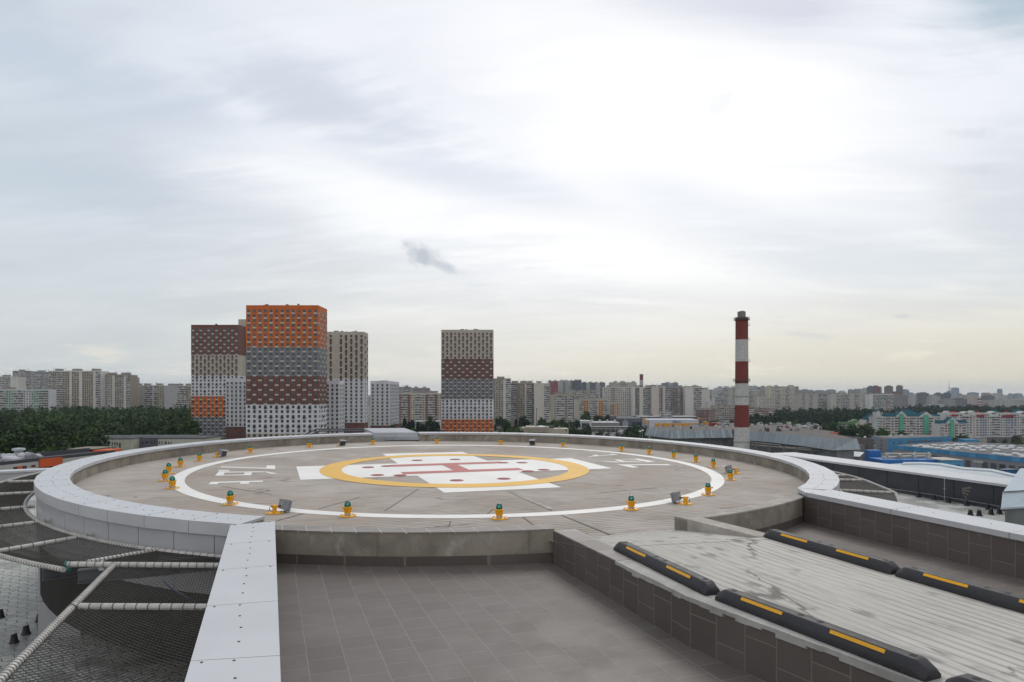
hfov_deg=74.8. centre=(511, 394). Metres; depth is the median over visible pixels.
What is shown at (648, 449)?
pad light
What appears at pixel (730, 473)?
pad light
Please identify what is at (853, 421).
gabled house
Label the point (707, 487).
pad light
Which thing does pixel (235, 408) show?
apartment tower
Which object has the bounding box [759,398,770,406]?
window
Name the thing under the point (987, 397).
tower block
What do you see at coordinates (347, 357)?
apartment tower
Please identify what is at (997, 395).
tower block
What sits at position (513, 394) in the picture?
window
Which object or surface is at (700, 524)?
kerb
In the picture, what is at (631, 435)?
broadleaf tree
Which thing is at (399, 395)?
window
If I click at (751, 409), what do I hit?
apartment block
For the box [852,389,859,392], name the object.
tower block
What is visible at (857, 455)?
hall
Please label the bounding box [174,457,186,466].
pad light
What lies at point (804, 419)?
broadleaf tree
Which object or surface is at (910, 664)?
wheel stop
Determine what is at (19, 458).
clinic wing
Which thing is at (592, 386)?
window
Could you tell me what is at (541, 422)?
broadleaf tree
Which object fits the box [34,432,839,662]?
parapet
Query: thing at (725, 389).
window
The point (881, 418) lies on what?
window
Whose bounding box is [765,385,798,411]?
apartment block
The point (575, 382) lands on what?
window
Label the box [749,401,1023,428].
woodland
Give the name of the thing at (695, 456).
pad light
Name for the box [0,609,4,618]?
wire holder
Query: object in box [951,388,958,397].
tower block
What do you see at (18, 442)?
broadleaf tree
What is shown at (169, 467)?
pad light
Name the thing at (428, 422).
broadleaf tree
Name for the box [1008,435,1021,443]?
broadleaf tree
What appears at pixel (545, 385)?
window
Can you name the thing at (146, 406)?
window
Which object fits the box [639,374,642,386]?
chimney
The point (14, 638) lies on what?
wire holder
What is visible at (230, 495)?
pad light
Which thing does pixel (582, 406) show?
window
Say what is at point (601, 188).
sky
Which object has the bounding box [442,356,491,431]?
window
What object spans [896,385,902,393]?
tower block
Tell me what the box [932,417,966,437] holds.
gabled house
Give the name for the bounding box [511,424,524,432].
broadleaf tree
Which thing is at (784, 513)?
wall
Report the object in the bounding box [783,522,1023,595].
terrace
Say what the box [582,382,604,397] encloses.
apartment block
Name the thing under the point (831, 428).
broadleaf tree
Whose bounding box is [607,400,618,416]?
apartment block
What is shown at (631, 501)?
pad light
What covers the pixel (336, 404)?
apartment tower
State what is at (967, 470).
hospital building
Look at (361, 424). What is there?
window
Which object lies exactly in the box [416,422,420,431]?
conifer tree
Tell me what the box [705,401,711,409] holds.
apartment block
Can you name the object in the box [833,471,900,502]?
safety net
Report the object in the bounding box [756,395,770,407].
apartment block
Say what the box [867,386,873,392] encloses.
tower block
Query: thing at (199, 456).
pad light
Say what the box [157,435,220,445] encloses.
building
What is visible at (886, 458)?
shed
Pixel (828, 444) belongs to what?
market hall
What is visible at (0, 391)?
window
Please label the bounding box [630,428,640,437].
broadleaf tree
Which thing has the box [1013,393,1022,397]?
tower block
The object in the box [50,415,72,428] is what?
broadleaf tree
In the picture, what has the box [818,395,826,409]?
window
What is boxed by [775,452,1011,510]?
roof parapet
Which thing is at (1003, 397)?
tower block
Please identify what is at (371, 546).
wall
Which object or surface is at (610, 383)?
window
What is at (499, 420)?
broadleaf tree
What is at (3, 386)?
window
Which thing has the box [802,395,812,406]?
window
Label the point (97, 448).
building
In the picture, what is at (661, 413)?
window
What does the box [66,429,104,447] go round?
broadleaf tree
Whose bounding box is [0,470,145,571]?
safety net
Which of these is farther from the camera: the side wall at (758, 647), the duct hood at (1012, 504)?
the duct hood at (1012, 504)
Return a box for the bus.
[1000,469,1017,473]
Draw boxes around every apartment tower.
[191,324,245,439]
[226,377,245,439]
[238,319,245,326]
[246,304,326,437]
[327,330,367,432]
[327,380,344,433]
[370,380,398,436]
[441,329,493,431]
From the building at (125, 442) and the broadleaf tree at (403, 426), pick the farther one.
the broadleaf tree at (403, 426)
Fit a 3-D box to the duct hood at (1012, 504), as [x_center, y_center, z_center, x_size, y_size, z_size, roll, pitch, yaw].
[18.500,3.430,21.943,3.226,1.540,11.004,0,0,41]
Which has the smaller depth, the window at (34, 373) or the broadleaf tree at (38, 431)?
the broadleaf tree at (38, 431)
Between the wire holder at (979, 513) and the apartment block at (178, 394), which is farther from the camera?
the apartment block at (178, 394)
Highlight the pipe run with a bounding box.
[750,442,820,454]
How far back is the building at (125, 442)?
380.00 m
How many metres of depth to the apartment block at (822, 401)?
1344.95 m
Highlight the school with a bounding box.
[414,420,440,428]
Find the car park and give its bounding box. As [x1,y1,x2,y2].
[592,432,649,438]
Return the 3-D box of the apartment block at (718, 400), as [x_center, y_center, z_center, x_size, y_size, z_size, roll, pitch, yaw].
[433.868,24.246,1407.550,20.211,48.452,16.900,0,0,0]
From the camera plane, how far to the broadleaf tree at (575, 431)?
614.00 m
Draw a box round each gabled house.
[836,419,858,433]
[860,413,872,437]
[872,409,940,435]
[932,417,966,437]
[937,409,1023,437]
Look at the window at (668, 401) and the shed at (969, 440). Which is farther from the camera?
the window at (668, 401)
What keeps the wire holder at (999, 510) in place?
on the roof at (19, 594)
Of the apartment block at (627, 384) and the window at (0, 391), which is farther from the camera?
the apartment block at (627, 384)
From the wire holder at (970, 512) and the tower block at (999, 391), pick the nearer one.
the wire holder at (970, 512)
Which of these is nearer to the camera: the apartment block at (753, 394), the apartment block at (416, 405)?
the apartment block at (416, 405)
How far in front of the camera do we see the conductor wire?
26.16 m
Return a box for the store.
[642,418,697,427]
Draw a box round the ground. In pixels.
[368,396,986,456]
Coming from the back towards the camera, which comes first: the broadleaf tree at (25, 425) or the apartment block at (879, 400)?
the apartment block at (879, 400)
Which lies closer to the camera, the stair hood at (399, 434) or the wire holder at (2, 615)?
the wire holder at (2, 615)
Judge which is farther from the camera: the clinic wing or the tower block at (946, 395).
the tower block at (946, 395)
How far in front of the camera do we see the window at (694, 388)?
1034.94 m
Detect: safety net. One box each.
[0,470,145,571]
[0,546,220,681]
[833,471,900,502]
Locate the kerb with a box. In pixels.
[677,516,764,537]
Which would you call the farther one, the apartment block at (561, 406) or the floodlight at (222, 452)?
the apartment block at (561, 406)
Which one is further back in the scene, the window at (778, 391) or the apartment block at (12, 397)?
the window at (778, 391)
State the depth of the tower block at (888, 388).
2100.00 m
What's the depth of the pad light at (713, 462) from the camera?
17.57 m
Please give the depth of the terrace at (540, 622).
6.29 m
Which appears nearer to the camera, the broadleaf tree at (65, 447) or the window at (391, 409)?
the broadleaf tree at (65, 447)
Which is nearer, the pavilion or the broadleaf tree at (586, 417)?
the pavilion
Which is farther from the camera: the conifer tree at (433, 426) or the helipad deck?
the conifer tree at (433, 426)
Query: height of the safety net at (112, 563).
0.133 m
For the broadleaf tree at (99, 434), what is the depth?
330.17 m
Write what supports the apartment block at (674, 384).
on the ground
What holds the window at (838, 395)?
in the apartment block at (848, 401)
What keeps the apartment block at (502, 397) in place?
on the ground
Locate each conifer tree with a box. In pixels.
[26,436,38,449]
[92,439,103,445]
[410,420,415,431]
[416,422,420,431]
[429,421,435,431]
[494,418,498,431]
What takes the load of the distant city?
on the ground
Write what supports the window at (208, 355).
in the apartment tower at (218, 355)
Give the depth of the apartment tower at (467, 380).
583.00 m
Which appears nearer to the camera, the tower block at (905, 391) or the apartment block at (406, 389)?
the apartment block at (406, 389)
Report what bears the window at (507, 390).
in the apartment block at (502, 397)
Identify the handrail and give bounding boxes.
[305,428,365,434]
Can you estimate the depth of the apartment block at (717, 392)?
1479.95 m
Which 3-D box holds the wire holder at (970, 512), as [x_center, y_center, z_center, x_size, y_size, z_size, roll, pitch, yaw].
[15.863,4.099,23.187,0.202,0.202,0.197,0,0,0]
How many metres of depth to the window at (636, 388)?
1040.01 m
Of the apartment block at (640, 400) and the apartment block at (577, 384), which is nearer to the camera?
the apartment block at (640, 400)
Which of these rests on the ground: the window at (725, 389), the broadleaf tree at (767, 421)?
the broadleaf tree at (767, 421)
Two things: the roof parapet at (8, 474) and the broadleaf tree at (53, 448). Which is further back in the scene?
the broadleaf tree at (53, 448)
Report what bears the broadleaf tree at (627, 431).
on the ground
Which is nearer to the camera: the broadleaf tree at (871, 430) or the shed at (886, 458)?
the shed at (886, 458)
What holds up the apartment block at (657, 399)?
on the ground
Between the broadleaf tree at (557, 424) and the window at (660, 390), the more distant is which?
the window at (660, 390)
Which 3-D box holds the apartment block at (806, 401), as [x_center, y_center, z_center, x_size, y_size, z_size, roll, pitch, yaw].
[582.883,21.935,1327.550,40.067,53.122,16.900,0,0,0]
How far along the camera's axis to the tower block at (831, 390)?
2900.00 m
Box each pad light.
[158,469,169,480]
[165,476,179,488]
[166,463,174,473]
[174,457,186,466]
[194,452,204,461]
[222,490,238,505]
[246,445,254,452]
[305,440,313,447]
[339,501,356,517]
[490,503,507,519]
[623,495,639,510]
[645,446,652,453]
[669,450,677,457]
[691,453,700,462]
[701,482,714,495]
[708,458,718,467]
[724,469,736,480]
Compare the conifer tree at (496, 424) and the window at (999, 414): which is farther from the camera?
the window at (999, 414)
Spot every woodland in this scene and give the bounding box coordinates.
[0,403,201,434]
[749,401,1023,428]
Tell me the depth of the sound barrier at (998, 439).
620.00 m
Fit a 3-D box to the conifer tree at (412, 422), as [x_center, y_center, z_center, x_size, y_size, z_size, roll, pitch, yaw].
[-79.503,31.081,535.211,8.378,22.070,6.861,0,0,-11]
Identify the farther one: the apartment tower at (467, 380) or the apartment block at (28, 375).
the apartment block at (28, 375)
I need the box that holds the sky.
[0,0,1023,395]
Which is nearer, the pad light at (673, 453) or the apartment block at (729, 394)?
the pad light at (673, 453)
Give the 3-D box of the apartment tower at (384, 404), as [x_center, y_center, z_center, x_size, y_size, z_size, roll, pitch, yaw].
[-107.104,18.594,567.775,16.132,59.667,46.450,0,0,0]
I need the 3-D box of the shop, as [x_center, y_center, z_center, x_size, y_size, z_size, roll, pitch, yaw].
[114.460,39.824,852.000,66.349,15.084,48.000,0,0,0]
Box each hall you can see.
[645,424,733,446]
[732,445,863,459]
[749,426,859,459]
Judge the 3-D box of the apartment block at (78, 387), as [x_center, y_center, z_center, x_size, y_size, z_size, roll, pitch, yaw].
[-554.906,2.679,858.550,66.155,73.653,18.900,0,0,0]
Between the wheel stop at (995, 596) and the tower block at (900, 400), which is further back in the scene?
the tower block at (900, 400)
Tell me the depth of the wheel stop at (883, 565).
7.31 m
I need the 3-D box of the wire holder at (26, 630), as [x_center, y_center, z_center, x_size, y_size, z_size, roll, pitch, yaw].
[-8.502,4.125,11.722,0.150,0.150,0.146,0,0,0]
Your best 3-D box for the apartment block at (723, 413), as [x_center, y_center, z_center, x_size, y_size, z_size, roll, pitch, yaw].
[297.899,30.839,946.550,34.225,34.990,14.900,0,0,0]
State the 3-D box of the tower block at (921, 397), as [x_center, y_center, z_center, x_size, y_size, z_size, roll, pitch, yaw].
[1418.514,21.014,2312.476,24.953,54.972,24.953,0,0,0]
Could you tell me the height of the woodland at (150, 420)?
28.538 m
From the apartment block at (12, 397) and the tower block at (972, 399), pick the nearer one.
the apartment block at (12, 397)
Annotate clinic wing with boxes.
[0,448,114,469]
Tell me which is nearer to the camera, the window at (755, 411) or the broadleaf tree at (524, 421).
the broadleaf tree at (524, 421)
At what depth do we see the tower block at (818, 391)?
2700.00 m
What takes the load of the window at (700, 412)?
in the apartment block at (707, 414)
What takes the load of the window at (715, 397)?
in the apartment block at (718, 400)
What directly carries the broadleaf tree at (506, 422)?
on the ground
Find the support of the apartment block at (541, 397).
on the ground
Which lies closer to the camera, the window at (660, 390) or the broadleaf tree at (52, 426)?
the broadleaf tree at (52, 426)
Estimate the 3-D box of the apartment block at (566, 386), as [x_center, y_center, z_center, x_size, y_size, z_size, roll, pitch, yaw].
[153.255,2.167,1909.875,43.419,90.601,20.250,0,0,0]
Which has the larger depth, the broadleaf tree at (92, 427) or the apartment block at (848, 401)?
the apartment block at (848, 401)
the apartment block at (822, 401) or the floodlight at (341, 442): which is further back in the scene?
the apartment block at (822, 401)
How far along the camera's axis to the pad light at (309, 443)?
21.92 m
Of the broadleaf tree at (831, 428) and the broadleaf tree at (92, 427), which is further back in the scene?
the broadleaf tree at (831, 428)
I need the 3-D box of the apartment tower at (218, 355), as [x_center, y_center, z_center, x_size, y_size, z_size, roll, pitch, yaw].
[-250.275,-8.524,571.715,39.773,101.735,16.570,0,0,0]
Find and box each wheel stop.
[613,541,719,595]
[715,588,940,681]
[763,529,899,574]
[895,566,1023,613]
[945,673,991,681]
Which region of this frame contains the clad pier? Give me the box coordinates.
[38,547,83,635]
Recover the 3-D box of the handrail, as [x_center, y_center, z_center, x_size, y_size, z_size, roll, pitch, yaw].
[-7.102,2.138,27.075,2.803,1.463,0.956,0,0,0]
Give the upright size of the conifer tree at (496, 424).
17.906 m
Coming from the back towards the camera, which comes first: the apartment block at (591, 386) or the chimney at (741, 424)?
the apartment block at (591, 386)
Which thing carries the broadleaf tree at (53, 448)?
on the ground
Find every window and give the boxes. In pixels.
[0,378,9,388]
[0,391,47,410]
[13,372,30,388]
[33,373,47,388]
[49,372,99,408]
[106,376,129,407]
[145,387,163,408]
[178,387,189,407]
[192,355,236,439]
[247,310,326,436]
[330,379,362,432]
[372,405,394,427]
[399,395,440,427]
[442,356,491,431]
[494,380,510,425]
[511,384,533,424]
[544,384,548,421]
[550,385,557,394]
[554,396,572,424]
[571,392,597,419]
[574,381,577,390]
[579,401,606,418]
[582,383,604,392]
[604,388,629,415]
[610,383,635,384]
[610,404,617,415]
[636,388,650,413]
[659,388,661,413]
[661,413,672,416]
[665,388,682,413]
[694,388,701,415]
[700,412,713,422]
[713,408,734,421]
[715,397,723,404]
[718,388,734,403]
[749,391,758,405]
[755,411,774,415]
[756,387,764,396]
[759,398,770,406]
[773,387,798,410]
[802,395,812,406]
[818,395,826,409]
[837,395,858,409]
[873,395,893,409]
[880,418,937,434]
[941,425,965,436]
[950,414,1023,435]
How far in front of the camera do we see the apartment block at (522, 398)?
904.95 m
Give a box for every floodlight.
[212,449,228,456]
[265,499,295,514]
[336,439,345,445]
[529,439,537,444]
[667,491,692,504]
[722,464,741,473]
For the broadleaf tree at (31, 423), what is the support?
on the ground
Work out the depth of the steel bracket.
8.04 m
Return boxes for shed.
[854,444,876,460]
[865,450,880,460]
[869,452,936,463]
[923,457,962,466]
[957,439,978,442]
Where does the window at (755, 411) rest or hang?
in the apartment block at (763, 411)
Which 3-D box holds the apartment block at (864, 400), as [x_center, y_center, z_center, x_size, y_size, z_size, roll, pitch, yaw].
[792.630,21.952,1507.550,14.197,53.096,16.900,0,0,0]
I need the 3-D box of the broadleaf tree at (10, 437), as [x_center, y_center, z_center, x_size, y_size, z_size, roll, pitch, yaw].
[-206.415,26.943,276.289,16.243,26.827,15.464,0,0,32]
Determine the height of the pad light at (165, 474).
0.239 m
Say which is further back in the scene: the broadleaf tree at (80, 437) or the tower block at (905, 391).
the tower block at (905, 391)
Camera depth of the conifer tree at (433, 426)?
520.30 m
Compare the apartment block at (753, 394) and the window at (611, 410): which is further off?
the apartment block at (753, 394)
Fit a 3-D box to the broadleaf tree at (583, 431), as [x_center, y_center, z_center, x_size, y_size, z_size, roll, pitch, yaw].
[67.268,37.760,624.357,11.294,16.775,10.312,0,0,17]
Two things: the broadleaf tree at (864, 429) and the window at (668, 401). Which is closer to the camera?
the broadleaf tree at (864, 429)
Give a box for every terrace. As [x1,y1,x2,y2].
[276,562,764,681]
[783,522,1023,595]
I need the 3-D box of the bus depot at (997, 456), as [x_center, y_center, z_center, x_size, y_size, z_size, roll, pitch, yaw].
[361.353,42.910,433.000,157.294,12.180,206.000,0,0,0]
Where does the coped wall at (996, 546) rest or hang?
on the roof at (19, 594)
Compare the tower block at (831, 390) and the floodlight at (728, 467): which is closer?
the floodlight at (728, 467)
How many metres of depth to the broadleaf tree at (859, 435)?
565.56 m
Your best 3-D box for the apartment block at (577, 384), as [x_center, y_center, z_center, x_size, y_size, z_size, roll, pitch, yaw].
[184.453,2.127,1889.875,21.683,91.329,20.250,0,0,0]
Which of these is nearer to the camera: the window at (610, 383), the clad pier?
the clad pier
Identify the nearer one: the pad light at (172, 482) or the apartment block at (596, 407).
the pad light at (172, 482)
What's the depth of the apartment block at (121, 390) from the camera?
859.98 m
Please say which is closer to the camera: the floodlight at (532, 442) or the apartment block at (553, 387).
the floodlight at (532, 442)
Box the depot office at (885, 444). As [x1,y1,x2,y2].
[873,433,951,452]
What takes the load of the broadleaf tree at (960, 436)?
on the ground
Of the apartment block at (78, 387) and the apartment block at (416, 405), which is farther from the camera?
the apartment block at (78, 387)
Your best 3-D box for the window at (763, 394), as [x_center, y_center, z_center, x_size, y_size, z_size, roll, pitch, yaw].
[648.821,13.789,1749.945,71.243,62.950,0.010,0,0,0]
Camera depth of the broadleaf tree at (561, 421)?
717.22 m
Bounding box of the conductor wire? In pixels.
[889,488,1000,506]
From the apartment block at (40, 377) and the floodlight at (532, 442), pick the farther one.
the apartment block at (40, 377)
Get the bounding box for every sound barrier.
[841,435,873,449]
[987,437,1023,443]
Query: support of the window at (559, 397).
in the apartment block at (561, 406)
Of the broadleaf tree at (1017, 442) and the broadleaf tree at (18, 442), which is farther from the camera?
the broadleaf tree at (1017, 442)
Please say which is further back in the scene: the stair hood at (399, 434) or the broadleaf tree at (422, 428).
the broadleaf tree at (422, 428)
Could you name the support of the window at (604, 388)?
in the apartment block at (621, 394)
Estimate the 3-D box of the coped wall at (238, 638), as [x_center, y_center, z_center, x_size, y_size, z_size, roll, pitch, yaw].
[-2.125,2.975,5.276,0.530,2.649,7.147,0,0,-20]
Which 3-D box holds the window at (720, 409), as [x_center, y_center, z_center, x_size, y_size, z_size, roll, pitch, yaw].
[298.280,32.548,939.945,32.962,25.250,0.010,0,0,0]
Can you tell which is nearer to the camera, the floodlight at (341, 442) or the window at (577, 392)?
the floodlight at (341, 442)
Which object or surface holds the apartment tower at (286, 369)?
on the ground
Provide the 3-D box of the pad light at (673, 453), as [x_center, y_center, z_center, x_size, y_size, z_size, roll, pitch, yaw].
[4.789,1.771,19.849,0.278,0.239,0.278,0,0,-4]
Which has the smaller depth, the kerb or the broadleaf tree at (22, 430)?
the kerb
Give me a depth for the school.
640.00 m
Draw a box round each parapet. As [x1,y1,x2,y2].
[0,468,48,484]
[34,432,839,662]
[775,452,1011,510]
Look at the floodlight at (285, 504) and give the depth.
10.86 m
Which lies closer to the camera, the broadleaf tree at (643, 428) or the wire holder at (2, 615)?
the wire holder at (2, 615)
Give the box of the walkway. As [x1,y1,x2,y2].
[554,529,1023,681]
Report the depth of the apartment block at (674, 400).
1049.95 m
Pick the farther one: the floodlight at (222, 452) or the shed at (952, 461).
the shed at (952, 461)
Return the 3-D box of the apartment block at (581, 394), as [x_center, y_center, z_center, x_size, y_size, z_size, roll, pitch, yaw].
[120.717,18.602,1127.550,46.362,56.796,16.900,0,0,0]
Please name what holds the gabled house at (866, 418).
on the ground
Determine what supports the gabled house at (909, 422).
on the ground
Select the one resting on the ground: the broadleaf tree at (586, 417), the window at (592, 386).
the broadleaf tree at (586, 417)
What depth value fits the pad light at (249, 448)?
20.06 m
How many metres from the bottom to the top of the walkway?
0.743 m
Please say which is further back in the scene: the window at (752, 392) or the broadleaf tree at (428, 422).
the window at (752, 392)
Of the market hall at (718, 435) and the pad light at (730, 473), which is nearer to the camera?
the pad light at (730, 473)
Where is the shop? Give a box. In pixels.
[574,420,630,431]
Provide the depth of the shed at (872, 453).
400.00 m
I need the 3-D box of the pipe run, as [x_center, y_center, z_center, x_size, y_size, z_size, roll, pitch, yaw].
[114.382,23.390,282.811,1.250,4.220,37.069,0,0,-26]
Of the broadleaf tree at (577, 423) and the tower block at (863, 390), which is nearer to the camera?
the broadleaf tree at (577, 423)
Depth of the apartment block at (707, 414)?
899.98 m
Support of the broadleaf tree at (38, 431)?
on the ground
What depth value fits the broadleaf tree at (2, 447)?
239.03 m
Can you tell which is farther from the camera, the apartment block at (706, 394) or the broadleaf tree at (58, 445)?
the apartment block at (706, 394)
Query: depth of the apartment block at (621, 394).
1059.98 m
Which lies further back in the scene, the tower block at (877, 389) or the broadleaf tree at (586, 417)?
the tower block at (877, 389)
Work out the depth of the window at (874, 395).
1329.86 m
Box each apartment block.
[0,373,25,388]
[0,385,55,411]
[12,369,37,388]
[33,370,48,388]
[48,367,108,408]
[105,373,137,409]
[138,382,163,408]
[164,384,190,409]
[399,385,411,392]
[399,390,440,427]
[412,386,429,392]
[494,377,510,426]
[511,380,533,426]
[534,379,548,425]
[548,380,557,410]
[550,391,572,424]
[558,380,572,394]
[570,390,597,421]
[573,379,581,390]
[574,396,607,420]
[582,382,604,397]
[602,384,630,416]
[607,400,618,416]
[609,380,636,386]
[631,385,650,416]
[650,385,664,414]
[660,412,672,417]
[661,382,677,386]
[665,385,683,414]
[683,384,701,415]
[696,406,714,425]
[702,386,711,407]
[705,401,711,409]
[710,404,734,422]
[712,388,723,404]
[713,396,724,404]
[717,385,734,404]
[749,386,768,396]
[749,389,758,407]
[749,404,753,416]
[753,407,775,416]
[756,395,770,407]
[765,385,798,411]
[795,393,817,410]
[817,392,828,409]
[827,393,862,410]
[863,393,866,408]
[865,392,893,410]
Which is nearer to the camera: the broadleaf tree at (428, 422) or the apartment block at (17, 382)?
the broadleaf tree at (428, 422)
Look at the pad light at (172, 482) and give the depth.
13.23 m
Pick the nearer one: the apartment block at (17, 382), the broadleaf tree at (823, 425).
the broadleaf tree at (823, 425)
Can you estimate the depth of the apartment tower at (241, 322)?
585.00 m
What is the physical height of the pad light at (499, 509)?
0.239 m
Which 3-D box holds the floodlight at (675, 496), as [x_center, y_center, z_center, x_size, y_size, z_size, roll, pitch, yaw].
[3.041,1.867,12.093,0.459,0.215,0.278,0,0,28]
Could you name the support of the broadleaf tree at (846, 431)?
on the ground
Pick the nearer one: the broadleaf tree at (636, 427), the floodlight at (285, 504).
the floodlight at (285, 504)
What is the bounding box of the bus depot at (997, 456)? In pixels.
[893,442,1023,470]
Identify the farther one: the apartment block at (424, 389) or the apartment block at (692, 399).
the apartment block at (424, 389)
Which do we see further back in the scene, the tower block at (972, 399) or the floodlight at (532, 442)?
the tower block at (972, 399)
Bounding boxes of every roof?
[0,488,1004,681]
[700,421,837,434]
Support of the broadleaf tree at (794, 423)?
on the ground
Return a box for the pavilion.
[520,425,568,433]
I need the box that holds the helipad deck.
[74,441,805,562]
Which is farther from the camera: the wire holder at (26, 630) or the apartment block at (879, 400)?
the apartment block at (879, 400)
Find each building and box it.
[67,446,121,451]
[105,435,142,450]
[131,435,157,447]
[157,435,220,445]
[893,462,1015,478]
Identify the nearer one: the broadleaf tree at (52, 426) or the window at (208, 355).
the broadleaf tree at (52, 426)
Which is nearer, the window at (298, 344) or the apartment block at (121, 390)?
the window at (298, 344)
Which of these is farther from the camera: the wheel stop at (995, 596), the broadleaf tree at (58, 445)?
the broadleaf tree at (58, 445)
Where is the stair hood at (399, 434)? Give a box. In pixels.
[364,428,418,439]
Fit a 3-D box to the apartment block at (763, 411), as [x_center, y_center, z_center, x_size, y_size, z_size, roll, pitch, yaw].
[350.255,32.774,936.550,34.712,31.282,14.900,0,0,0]
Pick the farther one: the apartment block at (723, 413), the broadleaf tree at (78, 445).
the apartment block at (723, 413)
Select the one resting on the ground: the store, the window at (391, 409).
the store
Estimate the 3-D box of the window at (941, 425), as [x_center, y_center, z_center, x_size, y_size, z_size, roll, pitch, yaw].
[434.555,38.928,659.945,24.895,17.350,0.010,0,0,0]
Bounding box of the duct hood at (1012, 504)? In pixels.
[1000,468,1023,525]
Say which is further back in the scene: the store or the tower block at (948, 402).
the tower block at (948, 402)
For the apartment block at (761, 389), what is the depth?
1749.95 m
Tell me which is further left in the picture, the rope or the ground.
the rope
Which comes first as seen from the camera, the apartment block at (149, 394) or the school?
the school
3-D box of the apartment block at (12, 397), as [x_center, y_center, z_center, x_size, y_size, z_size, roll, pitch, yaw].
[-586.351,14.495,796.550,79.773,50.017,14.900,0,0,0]
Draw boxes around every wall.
[185,521,280,681]
[275,524,553,565]
[553,529,941,681]
[674,492,803,532]
[804,490,1023,579]
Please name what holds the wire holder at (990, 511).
on the roof at (19, 594)
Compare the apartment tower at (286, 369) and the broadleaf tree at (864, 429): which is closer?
the apartment tower at (286, 369)
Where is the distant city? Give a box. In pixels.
[368,394,1023,407]
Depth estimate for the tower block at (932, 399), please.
1800.46 m
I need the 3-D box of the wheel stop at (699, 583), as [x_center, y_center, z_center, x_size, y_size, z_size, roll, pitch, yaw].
[1.517,1.732,6.842,0.170,0.109,1.850,0,0,-17]
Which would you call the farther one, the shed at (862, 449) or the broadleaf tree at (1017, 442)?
the broadleaf tree at (1017, 442)
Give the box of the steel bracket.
[42,555,217,583]
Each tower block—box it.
[811,390,827,393]
[825,389,835,393]
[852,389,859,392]
[860,388,866,393]
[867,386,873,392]
[873,385,880,392]
[884,385,892,392]
[894,394,907,408]
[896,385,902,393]
[903,389,908,394]
[917,392,928,406]
[926,395,939,403]
[938,399,955,406]
[942,392,950,398]
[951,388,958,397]
[952,398,966,406]
[961,394,978,404]
[981,395,994,399]
[991,393,1000,397]
[997,389,1002,394]
[1001,395,1006,399]
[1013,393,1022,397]
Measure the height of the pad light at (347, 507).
0.239 m
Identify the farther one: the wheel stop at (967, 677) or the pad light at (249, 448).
the pad light at (249, 448)
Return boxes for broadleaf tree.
[0,430,24,441]
[0,432,40,453]
[0,436,14,452]
[8,423,35,440]
[9,418,43,434]
[20,424,63,448]
[21,419,44,428]
[35,442,57,451]
[37,434,65,450]
[44,420,63,435]
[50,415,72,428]
[55,443,73,450]
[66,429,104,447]
[70,440,85,447]
[77,420,112,440]
[88,429,109,445]
[400,421,409,427]
[419,423,426,431]
[425,415,435,429]
[498,415,505,428]
[500,419,511,429]
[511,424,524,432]
[518,415,531,426]
[535,420,545,425]
[551,421,564,427]
[557,417,567,426]
[572,426,579,434]
[573,419,580,427]
[579,427,589,434]
[581,414,590,419]
[624,425,634,436]
[627,431,637,437]
[628,423,641,436]
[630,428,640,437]
[640,426,646,432]
[761,417,773,423]
[790,419,798,425]
[796,416,806,423]
[820,422,828,429]
[825,424,838,434]
[837,421,858,436]
[853,423,868,434]
[856,428,863,436]
[863,422,875,437]
[874,427,885,435]
[955,433,963,441]
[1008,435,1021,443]
[1013,439,1022,443]
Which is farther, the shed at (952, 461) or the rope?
the shed at (952, 461)
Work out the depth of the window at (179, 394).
879.84 m
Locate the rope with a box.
[164,581,196,602]
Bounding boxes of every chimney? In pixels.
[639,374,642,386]
[733,311,749,448]
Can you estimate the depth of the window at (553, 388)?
1849.94 m
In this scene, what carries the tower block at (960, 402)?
on the ground
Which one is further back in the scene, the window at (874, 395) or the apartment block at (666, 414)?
the window at (874, 395)
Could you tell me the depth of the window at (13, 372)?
1249.90 m
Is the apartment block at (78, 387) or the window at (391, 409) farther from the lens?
the apartment block at (78, 387)
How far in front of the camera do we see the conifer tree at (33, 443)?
260.24 m
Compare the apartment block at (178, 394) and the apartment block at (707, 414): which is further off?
the apartment block at (707, 414)
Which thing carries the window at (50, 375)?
in the apartment block at (78, 387)
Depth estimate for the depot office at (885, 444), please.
560.14 m
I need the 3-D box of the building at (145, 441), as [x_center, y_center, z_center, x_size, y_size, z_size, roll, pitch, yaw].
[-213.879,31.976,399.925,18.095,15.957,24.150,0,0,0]
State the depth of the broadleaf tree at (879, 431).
649.45 m
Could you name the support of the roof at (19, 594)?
on the hospital building at (967, 470)
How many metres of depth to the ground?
833.97 m
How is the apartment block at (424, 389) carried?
on the ground
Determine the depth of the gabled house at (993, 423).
744.98 m
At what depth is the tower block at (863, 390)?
2002.00 m
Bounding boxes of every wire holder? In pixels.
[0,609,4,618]
[9,633,18,643]
[21,625,30,635]
[967,509,973,515]
[976,509,982,515]
[988,508,994,514]
[996,508,1002,513]
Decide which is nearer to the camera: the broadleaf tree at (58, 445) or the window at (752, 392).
the broadleaf tree at (58, 445)

